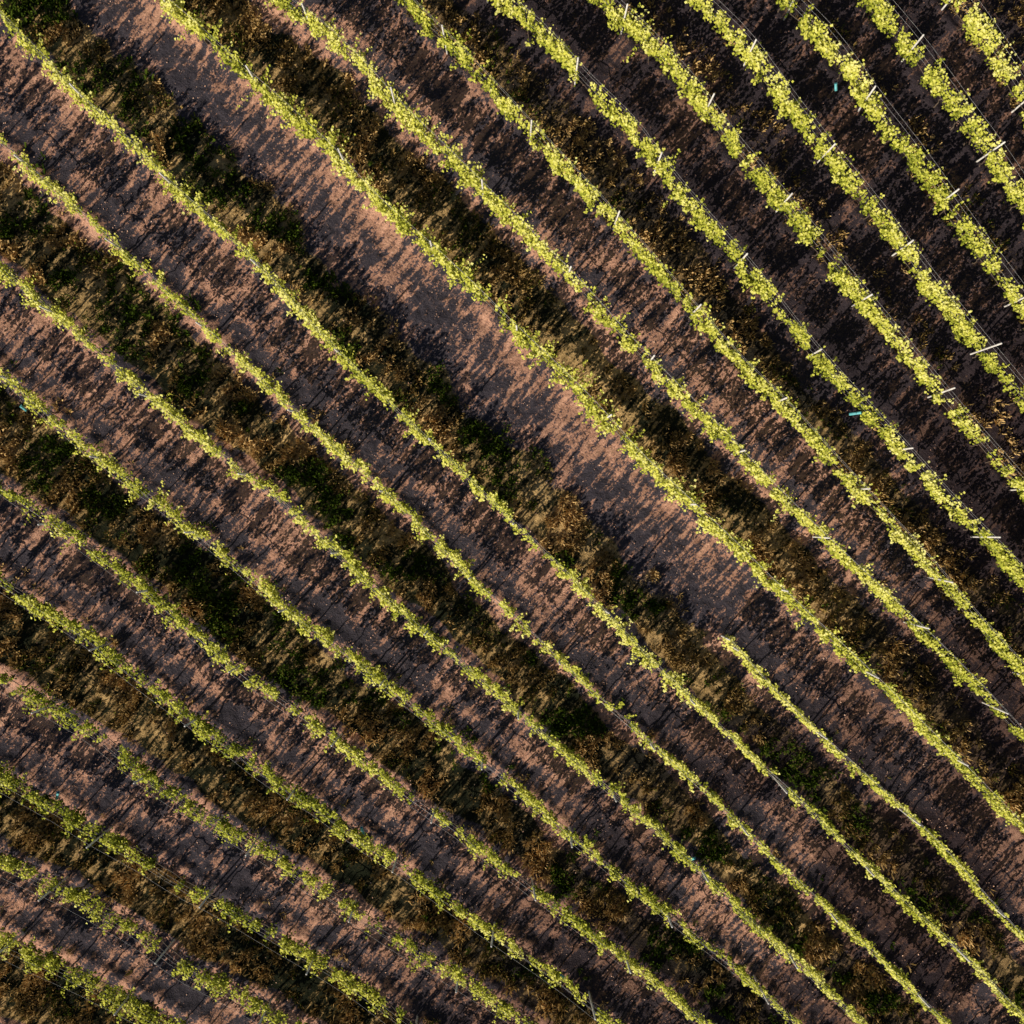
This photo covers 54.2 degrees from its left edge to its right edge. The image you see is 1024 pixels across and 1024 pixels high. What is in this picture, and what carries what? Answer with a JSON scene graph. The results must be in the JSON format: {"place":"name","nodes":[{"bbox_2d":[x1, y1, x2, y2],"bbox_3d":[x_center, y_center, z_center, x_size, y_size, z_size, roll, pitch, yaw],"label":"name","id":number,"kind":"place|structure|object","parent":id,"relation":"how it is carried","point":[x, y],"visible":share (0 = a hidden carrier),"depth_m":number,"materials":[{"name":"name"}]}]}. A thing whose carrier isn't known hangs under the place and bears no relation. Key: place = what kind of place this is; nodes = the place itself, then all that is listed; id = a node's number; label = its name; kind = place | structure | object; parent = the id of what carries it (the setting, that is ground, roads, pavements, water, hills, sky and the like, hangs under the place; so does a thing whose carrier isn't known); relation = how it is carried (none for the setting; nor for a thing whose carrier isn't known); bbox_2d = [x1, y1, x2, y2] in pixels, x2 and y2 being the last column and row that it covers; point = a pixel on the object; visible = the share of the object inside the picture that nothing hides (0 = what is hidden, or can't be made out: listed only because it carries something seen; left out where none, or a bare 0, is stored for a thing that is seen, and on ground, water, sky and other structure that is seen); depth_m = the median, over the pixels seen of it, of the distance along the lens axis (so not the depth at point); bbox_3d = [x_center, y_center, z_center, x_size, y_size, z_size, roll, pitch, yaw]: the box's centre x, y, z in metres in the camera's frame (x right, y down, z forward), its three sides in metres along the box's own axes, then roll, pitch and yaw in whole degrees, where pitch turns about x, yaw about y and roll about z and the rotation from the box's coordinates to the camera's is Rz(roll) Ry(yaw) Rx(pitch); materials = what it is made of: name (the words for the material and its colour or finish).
{"place":"outdoors","nodes":[
{"label":"outdoors","id":0,"kind":"place"},
{"bbox_2d":[0,0,1023,1023],"bbox_3d":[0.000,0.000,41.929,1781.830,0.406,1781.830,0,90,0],"label":"ground","id":1,"kind":"structure","parent":0,"point":[384,264],"depth_m":41.97,"materials":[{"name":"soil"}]},
{"bbox_2d":[55,788,68,799],"bbox_3d":[-18.588,11.587,41.435,0.136,1.530,0.497,34,90,0],"label":"vine guard tube","id":2,"kind":"object","parent":1,"relation":"on","point":[57,795],"visible":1,"depth_m":40.85,"materials":[{"name":"teal plastic"}]},
{"bbox_2d":[0,923,188,1023],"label":"grapevine row","id":3,"kind":"object","parent":1,"relation":"on","point":[27,953],"visible":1,"depth_m":40.63,"materials":[{"name":"green plant"}]},
{"bbox_2d":[0,848,307,1023],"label":"grapevine row","id":4,"kind":"object","parent":1,"relation":"on","point":[222,982],"visible":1,"depth_m":40.64,"materials":[{"name":"green plant"}]},
{"bbox_2d":[0,760,419,1023],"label":"grapevine row","id":5,"kind":"object","parent":1,"relation":"on","point":[122,841],"visible":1,"depth_m":40.64,"materials":[{"name":"green plant"}]},
{"bbox_2d":[0,670,549,1023],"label":"grapevine row","id":6,"kind":"object","parent":1,"relation":"on","point":[352,906],"visible":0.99,"depth_m":40.59,"materials":[{"name":"green plant"}]},
{"bbox_2d":[0,570,625,1023],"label":"grapevine row","id":7,"kind":"object","parent":1,"relation":"on","point":[238,750],"visible":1,"depth_m":40.55,"materials":[{"name":"green plant"}]},
{"bbox_2d":[0,480,716,1023],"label":"grapevine row","id":8,"kind":"object","parent":1,"relation":"on","point":[344,746],"visible":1,"depth_m":40.56,"materials":[{"name":"green plant"}]},
{"bbox_2d":[0,368,801,1023],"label":"grapevine row","id":9,"kind":"object","parent":1,"relation":"on","point":[376,672],"visible":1,"depth_m":40.55,"materials":[{"name":"green plant"}]},
{"bbox_2d":[0,260,867,1023],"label":"grapevine row","id":10,"kind":"object","parent":1,"relation":"on","point":[354,564],"visible":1,"depth_m":40.53,"materials":[{"name":"green plant"}]},
{"bbox_2d":[0,132,951,1023],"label":"grapevine row","id":11,"kind":"object","parent":1,"relation":"on","point":[340,450],"visible":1,"depth_m":40.51,"materials":[{"name":"green plant"}]},
{"bbox_2d":[0,0,1023,1023],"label":"grass","id":12,"kind":"structure","parent":1,"relation":"on","point":[621,912],"depth_m":41.87,"materials":[{"name":"green plant"}]},
{"bbox_2d":[0,2,1023,1023],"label":"grapevine row","id":13,"kind":"object","parent":1,"relation":"on","point":[291,302],"visible":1,"depth_m":40.52,"materials":[{"name":"green plant"}]},
{"bbox_2d":[0,0,1023,1023],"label":"weeds","id":14,"kind":"object","parent":1,"relation":"on","point":[282,669],"visible":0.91,"depth_m":41.75,"materials":[{"name":"green plant"}]},
{"bbox_2d":[154,0,1023,832],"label":"grapevine row","id":15,"kind":"object","parent":1,"relation":"on","point":[300,122],"visible":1,"depth_m":40.54,"materials":[{"name":"green plant"}]},
{"bbox_2d":[264,0,1023,741],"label":"grapevine row","id":16,"kind":"object","parent":1,"relation":"on","point":[416,124],"visible":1,"depth_m":40.50,"materials":[{"name":"green plant"}]},
{"bbox_2d":[395,0,1023,684],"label":"grapevine row","id":17,"kind":"object","parent":1,"relation":"on","point":[589,194],"visible":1,"depth_m":40.55,"materials":[{"name":"green plant"}]},
{"bbox_2d":[487,0,1023,591],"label":"grapevine row","id":18,"kind":"object","parent":1,"relation":"on","point":[757,280],"visible":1,"depth_m":40.52,"materials":[{"name":"green plant"}]},
{"bbox_2d":[587,0,1023,504],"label":"grapevine row","id":19,"kind":"object","parent":1,"relation":"on","point":[777,199],"visible":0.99,"depth_m":40.53,"materials":[{"name":"green plant"}]},
{"bbox_2d":[827,83,837,97],"bbox_3d":[13.242,-17.386,41.476,0.136,1.448,0.309,-17,90,0],"label":"vine guard tube","id":20,"kind":"object","parent":1,"relation":"on","point":[835,87],"visible":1,"depth_m":40.91,"materials":[{"name":"teal plastic"}]},
{"bbox_2d":[684,0,1023,412],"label":"grapevine row","id":21,"kind":"object","parent":1,"relation":"on","point":[801,121],"visible":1,"depth_m":40.54,"materials":[{"name":"green plant"}]},
{"bbox_2d":[847,411,861,415],"bbox_3d":[14.049,-4.036,41.443,0.459,1.514,0.136,-5,90,0],"label":"vine guard tube","id":22,"kind":"object","parent":1,"relation":"on","point":[855,413],"visible":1,"depth_m":40.87,"materials":[{"name":"teal plastic"}]},
{"bbox_2d":[718,634,1023,942],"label":"grapevine row","id":23,"kind":"object","parent":1,"relation":"on","point":[932,836],"visible":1,"depth_m":40.55,"materials":[{"name":"green plant"}]},
{"bbox_2d":[776,0,1023,330],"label":"grapevine row","id":24,"kind":"object","parent":1,"relation":"on","point":[942,195],"visible":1,"depth_m":40.60,"materials":[{"name":"green plant"}]},
{"bbox_2d":[856,0,1023,230],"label":"grapevine row","id":25,"kind":"object","parent":1,"relation":"on","point":[1000,172],"visible":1,"depth_m":40.60,"materials":[{"name":"green plant"}]},
{"bbox_2d":[938,0,1023,126],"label":"grapevine row","id":26,"kind":"object","parent":1,"relation":"on","point":[999,65],"visible":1,"depth_m":40.65,"materials":[{"name":"green plant"}]}
]}

